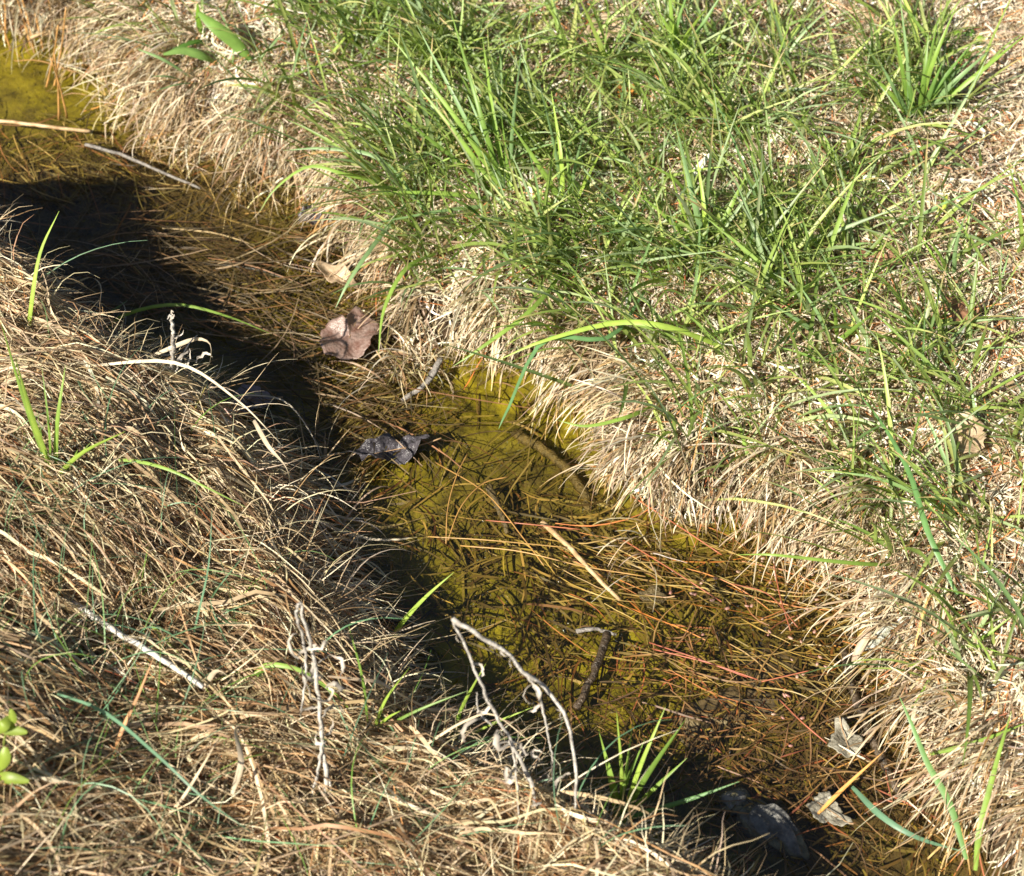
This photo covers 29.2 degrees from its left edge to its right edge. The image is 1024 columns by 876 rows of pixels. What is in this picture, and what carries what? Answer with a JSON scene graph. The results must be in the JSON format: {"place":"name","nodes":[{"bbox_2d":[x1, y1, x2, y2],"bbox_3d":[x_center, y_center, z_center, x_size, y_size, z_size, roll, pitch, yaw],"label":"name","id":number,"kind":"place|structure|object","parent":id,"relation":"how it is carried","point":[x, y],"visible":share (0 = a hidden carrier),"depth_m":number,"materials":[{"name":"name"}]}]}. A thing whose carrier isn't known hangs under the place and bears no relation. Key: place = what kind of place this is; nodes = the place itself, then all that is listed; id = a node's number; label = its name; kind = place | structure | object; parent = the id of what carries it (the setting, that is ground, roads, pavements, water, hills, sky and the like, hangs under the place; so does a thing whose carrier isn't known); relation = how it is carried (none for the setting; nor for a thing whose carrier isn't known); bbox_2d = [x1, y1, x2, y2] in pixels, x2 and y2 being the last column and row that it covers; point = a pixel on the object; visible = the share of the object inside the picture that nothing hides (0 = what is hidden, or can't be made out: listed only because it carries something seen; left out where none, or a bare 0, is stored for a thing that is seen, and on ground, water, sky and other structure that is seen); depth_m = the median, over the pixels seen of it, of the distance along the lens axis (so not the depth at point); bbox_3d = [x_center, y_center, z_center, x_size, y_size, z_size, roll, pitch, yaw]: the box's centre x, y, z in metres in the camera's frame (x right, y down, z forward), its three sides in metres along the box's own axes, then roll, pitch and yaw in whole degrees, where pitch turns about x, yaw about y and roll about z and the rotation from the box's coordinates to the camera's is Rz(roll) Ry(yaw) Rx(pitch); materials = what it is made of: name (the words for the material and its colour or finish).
{"place":"outdoors","nodes":[
{"label":"outdoors","id":0,"kind":"place"},
{"bbox_2d":[54,7,66,85],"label":"reed","id":1,"kind":"object","parent":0,"point":[55,80],"visible":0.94,"depth_m":2.46,"materials":[{"name":"brown plant"}]},
{"bbox_2d":[0,0,1023,875],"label":"ground","id":2,"kind":"structure","parent":0,"point":[32,88],"depth_m":2.07,"materials":[{"name":"soil"}]},
{"bbox_2d":[261,165,398,208],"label":"long grass","id":3,"kind":"structure","parent":2,"relation":"on","point":[318,167],"depth_m":2.21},
{"bbox_2d":[336,203,406,306],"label":"long grass","id":4,"kind":"structure","parent":2,"relation":"on","point":[366,255],"depth_m":2.12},
{"bbox_2d":[378,253,435,351],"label":"long grass","id":5,"kind":"structure","parent":2,"relation":"on","point":[400,275],"depth_m":2.12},
{"bbox_2d":[367,10,521,270],"bbox_3d":[-0.080,-0.324,2.179,0.159,0.171,0.272,7,50,6],"label":"grass tuft","id":6,"kind":"object","parent":2,"relation":"on","point":[474,139],"visible":0.83,"depth_m":2.20,"materials":[{"name":"plant"}]},
{"bbox_2d":[0,34,981,875],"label":"algae","id":7,"kind":"object","parent":2,"relation":"on","point":[430,618],"visible":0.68,"depth_m":2.02,"materials":[{"name":"plant"}]},
{"bbox_2d":[454,269,564,365],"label":"long grass","id":8,"kind":"structure","parent":2,"relation":"on","point":[535,305],"depth_m":2.06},
{"bbox_2d":[0,0,1023,875],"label":"dead grass","id":9,"kind":"structure","parent":2,"relation":"on","point":[178,104],"depth_m":2.13,"materials":[{"name":"plant"}]},
{"bbox_2d":[138,4,282,90],"bbox_3d":[-0.375,-0.475,2.376,0.176,0.072,0.096,-28,56,-22],"label":"dock plant","id":10,"kind":"object","parent":9,"relation":"on","point":[234,42],"visible":0.96,"depth_m":2.37,"materials":[{"name":"plant"}]},
{"bbox_2d":[283,147,423,210],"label":"long grass","id":11,"kind":"structure","parent":9,"relation":"on","point":[359,152],"depth_m":2.21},
{"bbox_2d":[337,192,372,215],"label":"fallen leaf","id":12,"kind":"object","parent":9,"relation":"on","point":[342,206],"visible":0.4,"depth_m":2.26,"materials":[{"name":"brown plant"}]},
{"bbox_2d":[451,617,590,835],"bbox_3d":[0.008,0.251,1.659,0.144,0.223,0.074,33,57,25],"label":"dead weed","id":13,"kind":"object","parent":9,"relation":"on","point":[510,778],"visible":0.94,"depth_m":1.66,"materials":[{"name":"grey twig"}]},
{"bbox_2d":[558,407,650,426],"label":"long grass","id":14,"kind":"structure","parent":9,"relation":"on","point":[631,415],"depth_m":2.00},
{"bbox_2d":[583,12,636,43],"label":"fallen leaf","id":15,"kind":"object","parent":9,"relation":"on","point":[603,16],"visible":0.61,"depth_m":2.37,"materials":[{"name":"beige plant"}]},
{"bbox_2d":[598,709,686,826],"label":"grass tuft","id":16,"kind":"object","parent":9,"relation":"on","point":[640,785],"visible":0.62,"depth_m":1.77,"materials":[{"name":"plant"}]},
{"bbox_2d":[851,627,870,661],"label":"dry leaf","id":17,"kind":"object","parent":9,"relation":"on","point":[862,641],"visible":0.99,"depth_m":1.90,"materials":[{"name":"plant"}]},
{"bbox_2d":[853,247,912,266],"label":"fallen leaf","id":18,"kind":"object","parent":9,"relation":"on","point":[888,254],"visible":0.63,"depth_m":2.14,"materials":[{"name":"brown plant"}]},
{"bbox_2d":[941,296,992,320],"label":"fallen leaf","id":19,"kind":"object","parent":9,"relation":"on","point":[962,311],"visible":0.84,"depth_m":2.09,"materials":[{"name":"brown plant"}]},
{"bbox_2d":[950,403,986,452],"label":"fallen leaf","id":20,"kind":"object","parent":9,"relation":"on","point":[976,431],"visible":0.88,"depth_m":1.98,"materials":[{"name":"beige plant"}]},
{"bbox_2d":[44,0,1023,765],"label":"green grass","id":21,"kind":"structure","parent":2,"relation":"on","point":[768,216],"depth_m":2.17,"materials":[{"name":"plant"}]},
{"bbox_2d":[838,447,864,460],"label":"fallen leaf","id":22,"kind":"object","parent":21,"relation":"on","point":[857,451],"visible":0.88,"depth_m":1.97,"materials":[{"name":"beige plant"}]},
{"bbox_2d":[509,75,613,213],"bbox_3d":[0.043,-0.316,2.205,0.111,0.121,0.102,29,56,22],"label":"grass tuft","id":23,"kind":"object","parent":2,"relation":"on","point":[542,170],"visible":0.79,"depth_m":2.19,"materials":[{"name":"plant"}]},
{"bbox_2d":[499,290,646,427],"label":"long grass","id":24,"kind":"structure","parent":2,"relation":"on","point":[587,339],"depth_m":2.04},
{"bbox_2d":[497,319,721,360],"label":"long grass","id":25,"kind":"structure","parent":2,"relation":"on","point":[663,326],"depth_m":2.04,"materials":[{"name":"plant"}]},
{"bbox_2d":[614,781,739,823],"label":"long grass","id":26,"kind":"structure","parent":2,"relation":"on","point":[665,806],"depth_m":1.78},
{"bbox_2d":[656,0,718,60],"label":"grass tuft","id":27,"kind":"object","parent":2,"relation":"on","point":[688,32],"visible":0.62,"depth_m":2.29,"materials":[{"name":"plant"}]},
{"bbox_2d":[627,120,756,274],"bbox_3d":[0.215,-0.247,2.143,0.187,0.121,0.162,0,50,0],"label":"grass tuft","id":28,"kind":"object","parent":2,"relation":"on","point":[694,206],"visible":0.56,"depth_m":2.14,"materials":[{"name":"plant"}]},
{"bbox_2d":[717,787,754,815],"bbox_3d":[0.209,0.341,1.837,0.034,0.018,0.024,-17,52,-14],"label":"stone","id":29,"kind":"object","parent":2,"relation":"on","point":[740,794],"visible":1,"depth_m":1.83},
{"bbox_2d":[730,642,805,689],"bbox_3d":[0.252,0.233,1.942,0.089,0.026,0.059,-25,55,-20],"label":"stone","id":30,"kind":"object","parent":2,"relation":"on","point":[770,670],"visible":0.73,"depth_m":1.93,"materials":[{"name":"stone"}]},
{"bbox_2d":[739,553,896,566],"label":"long grass","id":31,"kind":"structure","parent":2,"relation":"on","point":[858,563],"depth_m":1.88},
{"bbox_2d":[772,287,896,378],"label":"grass tuft","id":32,"kind":"object","parent":2,"relation":"on","point":[806,326],"visible":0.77,"depth_m":2.06,"materials":[{"name":"plant"}]},
{"bbox_2d":[864,615,915,651],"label":"dry leaf","id":33,"kind":"object","parent":2,"relation":"on","point":[885,631],"visible":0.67,"depth_m":1.90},
{"bbox_2d":[854,387,958,594],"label":"long grass","id":34,"kind":"structure","parent":2,"relation":"on","point":[927,530],"depth_m":1.90,"materials":[{"name":"plant"}]},
{"bbox_2d":[859,0,1023,137],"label":"grass tuft","id":35,"kind":"object","parent":2,"relation":"on","point":[928,66],"visible":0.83,"depth_m":2.24,"materials":[{"name":"plant"}]},
{"bbox_2d":[918,220,993,285],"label":"grass tuft","id":36,"kind":"object","parent":2,"relation":"on","point":[954,265],"visible":0.72,"depth_m":2.11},
{"bbox_2d":[908,596,1011,708],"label":"grass tuft","id":37,"kind":"object","parent":2,"relation":"on","point":[984,636],"visible":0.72,"depth_m":1.85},
{"bbox_2d":[943,29,984,58],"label":"leafy weed","id":38,"kind":"object","parent":2,"relation":"on","point":[968,34],"visible":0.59,"depth_m":2.38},
{"bbox_2d":[930,724,1023,755],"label":"long grass","id":39,"kind":"structure","parent":2,"relation":"on","point":[974,741],"depth_m":1.79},
{"bbox_2d":[851,786,961,851],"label":"long grass","id":40,"kind":"structure","parent":0,"point":[878,813],"depth_m":1.79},
{"label":"water","id":41,"kind":"structure","parent":0,"visible":0},
{"bbox_2d":[0,119,90,132],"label":"stick","id":42,"kind":"object","parent":41,"relation":"on","point":[45,126],"visible":1,"depth_m":2.41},
{"bbox_2d":[45,25,58,87],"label":"reed","id":43,"kind":"object","parent":41,"relation":"in","point":[47,82],"visible":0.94,"depth_m":2.45,"materials":[{"name":"brown plant"}]},
{"bbox_2d":[54,54,59,119],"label":"reed","id":44,"kind":"object","parent":41,"relation":"in","point":[57,89],"visible":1,"depth_m":2.42,"materials":[{"name":"brown plant"}]},
{"bbox_2d":[50,58,67,117],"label":"reed","id":45,"kind":"object","parent":41,"relation":"in","point":[66,115],"visible":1,"depth_m":2.41,"materials":[{"name":"brown plant"}]},
{"bbox_2d":[30,19,89,38],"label":"tan reed","id":46,"kind":"object","parent":41,"relation":"on","point":[34,35],"visible":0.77,"depth_m":2.51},
{"bbox_2d":[85,143,200,188],"bbox_3d":[-0.447,-0.332,2.381,0.159,0.018,0.010,18,52,15],"label":"stick","id":47,"kind":"object","parent":41,"relation":"on","point":[133,160],"visible":1,"depth_m":2.38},
{"bbox_2d":[233,384,282,415],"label":"fallen leaf","id":48,"kind":"object","parent":41,"relation":"on","point":[253,388],"visible":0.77,"depth_m":2.14,"materials":[{"name":"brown plant"}]},
{"bbox_2d":[298,199,323,224],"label":"fallen leaf","id":49,"kind":"object","parent":41,"relation":"on","point":[312,222],"visible":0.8,"depth_m":2.33,"materials":[{"name":"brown plant"}]},
{"bbox_2d":[347,433,440,463],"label":"fallen leaf","id":50,"kind":"object","parent":41,"relation":"on","point":[408,442],"visible":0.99,"depth_m":2.09,"materials":[{"name":"grey plant"}]},
{"bbox_2d":[401,357,442,401],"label":"twig","id":51,"kind":"object","parent":41,"relation":"on","point":[433,372],"visible":0.99,"depth_m":2.15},
{"bbox_2d":[0,194,852,875],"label":"matted straw","id":52,"kind":"object","parent":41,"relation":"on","point":[36,350],"visible":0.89,"depth_m":1.76,"materials":[{"name":"plant"}]},
{"bbox_2d":[0,709,28,783],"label":"leafy sprout","id":53,"kind":"object","parent":52,"relation":"on","point":[7,723],"visible":1,"depth_m":1.58,"materials":[{"name":"plant"}]},
{"bbox_2d":[27,212,58,324],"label":"long grass","id":54,"kind":"structure","parent":52,"relation":"on","point":[31,302],"depth_m":1.97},
{"bbox_2d":[0,320,122,475],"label":"grass tuft","id":55,"kind":"object","parent":52,"relation":"on","point":[32,421],"visible":0.74,"depth_m":1.81,"materials":[{"name":"plant"}]},
{"bbox_2d":[56,589,204,688],"bbox_3d":[-0.351,0.178,1.765,0.186,0.016,0.009,28,55,22],"label":"dead stalk","id":56,"kind":"object","parent":52,"relation":"on","point":[137,643],"visible":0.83,"depth_m":1.75,"materials":[{"name":"plant"}]},
{"bbox_2d":[111,657,153,764],"bbox_3d":[-0.328,0.243,1.697,0.004,0.080,0.086,24,54,19],"label":"loose straw","id":57,"kind":"object","parent":52,"relation":"on","point":[128,716],"visible":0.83,"depth_m":1.69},
{"bbox_2d":[53,692,251,832],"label":"long grass","id":58,"kind":"structure","parent":52,"relation":"on","point":[127,729],"depth_m":1.63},
{"bbox_2d":[145,337,211,368],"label":"curled straw","id":59,"kind":"object","parent":52,"relation":"on","point":[178,344],"visible":0.94,"depth_m":1.98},
{"bbox_2d":[147,310,211,383],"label":"dead weed","id":60,"kind":"object","parent":52,"relation":"on","point":[173,344],"visible":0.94,"depth_m":1.96,"materials":[{"name":"plant"}]},
{"bbox_2d":[117,458,246,507],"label":"long grass","id":61,"kind":"structure","parent":52,"relation":"on","point":[164,468],"depth_m":1.86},
{"bbox_2d":[84,359,281,444],"bbox_3d":[-0.310,-0.045,1.889,0.245,0.042,0.032,25,54,19],"label":"loose straw","id":62,"kind":"object","parent":52,"relation":"on","point":[175,363],"visible":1,"depth_m":1.90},
{"bbox_2d":[141,613,226,717],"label":"long grass","id":63,"kind":"structure","parent":52,"relation":"on","point":[173,650],"depth_m":1.77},
{"bbox_2d":[101,303,267,336],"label":"long grass","id":64,"kind":"structure","parent":52,"relation":"on","point":[159,306],"depth_m":2.19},
{"bbox_2d":[160,733,220,819],"bbox_3d":[-0.280,0.303,1.676,0.019,0.052,0.106,36,59,26],"label":"loose straw","id":65,"kind":"object","parent":52,"relation":"on","point":[188,788],"visible":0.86,"depth_m":1.66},
{"bbox_2d":[192,516,211,638],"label":"long grass","id":66,"kind":"structure","parent":52,"relation":"on","point":[198,612],"depth_m":1.77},
{"bbox_2d":[204,670,236,689],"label":"curled straw","id":67,"kind":"object","parent":52,"relation":"on","point":[211,675],"visible":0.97,"depth_m":1.74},
{"bbox_2d":[231,725,247,794],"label":"curled straw","id":68,"kind":"object","parent":52,"relation":"on","point":[239,770],"visible":1,"depth_m":1.68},
{"bbox_2d":[253,420,289,483],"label":"curled straw","id":69,"kind":"object","parent":52,"relation":"on","point":[263,437],"visible":1,"depth_m":1.92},
{"bbox_2d":[222,394,322,464],"bbox_3d":[-0.251,-0.022,2.098,0.160,0.030,0.027,33,57,25],"label":"loose straw","id":70,"kind":"object","parent":52,"relation":"on","point":[283,401],"visible":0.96,"depth_m":2.10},
{"bbox_2d":[251,662,350,711],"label":"long grass","id":71,"kind":"structure","parent":52,"relation":"on","point":[286,666],"depth_m":1.76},
{"bbox_2d":[261,428,361,571],"bbox_3d":[-0.215,0.061,2.036,0.012,0.023,0.233,-24,54,-19],"label":"loose straw","id":72,"kind":"object","parent":52,"relation":"on","point":[310,506],"visible":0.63,"depth_m":2.01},
{"bbox_2d":[287,601,344,803],"bbox_3d":[-0.167,0.243,1.665,0.046,0.212,0.119,3,50,2],"label":"dead weed","id":73,"kind":"object","parent":52,"relation":"on","point":[315,679],"visible":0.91,"depth_m":1.68,"materials":[{"name":"grey twig"}]},
{"bbox_2d":[0,240,682,875],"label":"thin grass","id":74,"kind":"structure","parent":52,"relation":"on","point":[214,696],"depth_m":1.73,"materials":[{"name":"plant"}]},
{"bbox_2d":[299,493,420,623],"bbox_3d":[-0.184,0.101,2.010,0.037,0.043,0.268,-30,56,-23],"label":"loose straw","id":75,"kind":"object","parent":52,"relation":"on","point":[337,553],"visible":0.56,"depth_m":1.97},
{"bbox_2d":[348,625,465,730],"bbox_3d":[-0.093,0.224,1.737,0.104,0.140,0.030,7,50,6],"label":"grass tuft","id":76,"kind":"object","parent":52,"relation":"on","point":[383,704],"visible":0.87,"depth_m":1.75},
{"bbox_2d":[369,788,452,821],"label":"loose straw","id":77,"kind":"object","parent":52,"relation":"on","point":[414,806],"visible":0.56,"depth_m":1.70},
{"bbox_2d":[386,572,453,650],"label":"long grass","id":78,"kind":"structure","parent":52,"relation":"on","point":[408,614],"depth_m":1.90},
{"bbox_2d":[404,713,538,759],"bbox_3d":[-0.045,0.276,1.764,0.148,0.063,0.029,0,50,0],"label":"loose straw","id":79,"kind":"object","parent":52,"relation":"on","point":[452,727],"visible":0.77,"depth_m":1.75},
{"bbox_2d":[429,664,535,744],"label":"grass tuft","id":80,"kind":"object","parent":52,"relation":"on","point":[458,717],"visible":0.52,"depth_m":1.82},
{"bbox_2d":[545,790,669,829],"bbox_3d":[0.049,0.324,1.728,0.184,0.041,0.011,4,50,3],"label":"loose straw","id":81,"kind":"object","parent":52,"relation":"on","point":[581,794],"visible":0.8,"depth_m":1.71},
{"bbox_2d":[445,453,467,543],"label":"pine needle","id":82,"kind":"object","parent":41,"relation":"on","point":[450,497],"visible":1,"depth_m":2.04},
{"bbox_2d":[447,476,507,539],"bbox_3d":[-0.041,0.069,2.045,0.016,0.012,0.098,32,57,24],"label":"pine needle","id":83,"kind":"object","parent":41,"relation":"on","point":[468,497],"visible":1,"depth_m":2.04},
{"bbox_2d":[435,462,543,565],"bbox_3d":[-0.020,0.074,2.040,0.013,0.012,0.184,-31,57,-24],"label":"pine needle","id":84,"kind":"object","parent":41,"relation":"on","point":[496,504],"visible":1,"depth_m":2.04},
{"bbox_2d":[428,536,565,547],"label":"pine needle","id":85,"kind":"object","parent":41,"relation":"on","point":[497,541],"visible":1,"depth_m":2.01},
{"bbox_2d":[485,483,509,534],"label":"twig","id":86,"kind":"object","parent":41,"relation":"on","point":[491,492],"visible":1,"depth_m":2.05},
{"bbox_2d":[0,59,1004,875],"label":"sunken stems","id":87,"kind":"object","parent":41,"relation":"on","point":[380,407],"visible":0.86,"depth_m":2.03,"materials":[{"name":"plant"}]},
{"bbox_2d":[316,260,367,292],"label":"fallen leaf","id":88,"kind":"object","parent":87,"relation":"on","point":[325,269],"visible":0.88,"depth_m":2.25,"materials":[{"name":"beige plant"}]},
{"bbox_2d":[319,301,381,359],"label":"fallen leaf","id":89,"kind":"object","parent":87,"relation":"on","point":[343,337],"visible":0.99,"depth_m":2.18,"materials":[{"name":"brown plant"}]},
{"bbox_2d":[652,649,757,679],"bbox_3d":[0.188,0.221,1.917,0.108,0.012,0.002,18,52,15],"label":"pine needle","id":90,"kind":"object","parent":87,"relation":"on","point":[702,661],"visible":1,"depth_m":1.92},
{"bbox_2d":[486,520,579,529],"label":"pine needle","id":91,"kind":"object","parent":41,"relation":"on","point":[533,524],"visible":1,"depth_m":2.02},
{"bbox_2d":[511,429,592,513],"bbox_3d":[0.048,0.031,2.102,0.024,0.018,0.134,-30,56,-23],"label":"stick","id":92,"kind":"object","parent":41,"relation":"in","point":[522,437],"visible":0.98,"depth_m":2.10,"materials":[{"name":"wood"}]},
{"bbox_2d":[460,545,644,576],"bbox_3d":[0.041,0.126,1.997,0.193,0.012,0.004,11,51,9],"label":"pine needle","id":93,"kind":"object","parent":41,"relation":"on","point":[552,559],"visible":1,"depth_m":1.99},
{"bbox_2d":[540,520,620,600],"bbox_3d":[0.068,0.123,2.001,0.010,0.015,0.125,-31,57,-23],"label":"stick","id":94,"kind":"object","parent":41,"relation":"on","point":[567,545],"visible":1,"depth_m":2.00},
{"bbox_2d":[573,631,611,710],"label":"twig","id":95,"kind":"object","parent":41,"relation":"on","point":[589,681],"visible":1,"depth_m":1.92,"materials":[{"name":"wood"}]},
{"bbox_2d":[575,627,616,635],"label":"twig","id":96,"kind":"object","parent":95,"relation":"on","point":[586,629],"visible":1,"depth_m":1.95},
{"bbox_2d":[638,585,674,608],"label":"fallen leaf","id":97,"kind":"object","parent":41,"relation":"on","point":[650,591],"visible":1,"depth_m":1.98,"materials":[{"name":"brown plant"}]},
{"bbox_2d":[623,540,721,601],"bbox_3d":[0.161,0.135,1.989,0.127,0.012,0.004,34,58,25],"label":"pine needle","id":98,"kind":"object","parent":41,"relation":"on","point":[674,571],"visible":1,"depth_m":1.98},
{"bbox_2d":[633,496,721,554],"bbox_3d":[0.169,0.091,2.026,0.120,0.012,0.004,36,59,26],"label":"pine needle","id":99,"kind":"object","parent":41,"relation":"on","point":[679,526],"visible":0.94,"depth_m":2.02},
{"bbox_2d":[649,642,746,677],"bbox_3d":[0.181,0.217,1.920,0.104,0.012,0.003,21,53,17],"label":"pine needle","id":100,"kind":"object","parent":41,"relation":"on","point":[697,658],"visible":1,"depth_m":1.92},
{"bbox_2d":[669,686,786,752],"bbox_3d":[0.203,0.276,1.914,0.131,0.036,0.075,-18,52,-14],"label":"stone","id":101,"kind":"object","parent":41,"relation":"in","point":[733,692],"visible":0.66,"depth_m":1.90,"materials":[{"name":"rock"}]},
{"bbox_2d":[732,583,797,627],"bbox_3d":[0.256,0.164,1.964,0.011,0.012,0.085,-37,59,-27],"label":"pine needle","id":102,"kind":"object","parent":41,"relation":"on","point":[770,596],"visible":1,"depth_m":1.96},
{"bbox_2d":[736,799,809,859],"bbox_3d":[0.241,0.363,1.827,0.091,0.052,0.043,26,55,20],"label":"stone","id":103,"kind":"object","parent":41,"relation":"in","point":[759,820],"visible":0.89,"depth_m":1.81,"materials":[{"name":"stone"}]},
{"bbox_2d":[772,558,790,630],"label":"pine needle","id":104,"kind":"object","parent":41,"relation":"on","point":[780,596],"visible":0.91,"depth_m":1.96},
{"bbox_2d":[779,699,826,743],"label":"pine needle","id":105,"kind":"object","parent":41,"relation":"on","point":[802,722],"visible":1,"depth_m":1.87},
{"bbox_2d":[806,791,853,826],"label":"fallen leaf","id":106,"kind":"object","parent":41,"relation":"on","point":[831,811],"visible":1,"depth_m":1.82,"materials":[{"name":"beige plant"}]},
{"bbox_2d":[817,751,883,814],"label":"orange reed","id":107,"kind":"object","parent":106,"relation":"on","point":[836,795],"visible":1,"depth_m":1.82,"materials":[{"name":"plant"}]},
{"bbox_2d":[828,716,865,757],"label":"fallen leaf","id":108,"kind":"object","parent":41,"relation":"on","point":[839,736],"visible":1,"depth_m":1.87,"materials":[{"name":"beige plant"}]},
{"bbox_2d":[899,696,967,859],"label":"long grass","id":109,"kind":"structure","parent":41,"relation":"on","point":[941,789],"depth_m":1.77,"materials":[{"name":"plant"}]},
{"bbox_2d":[973,711,1011,870],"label":"long grass","id":110,"kind":"structure","parent":41,"relation":"on","point":[986,800],"depth_m":1.76,"materials":[{"name":"plant"}]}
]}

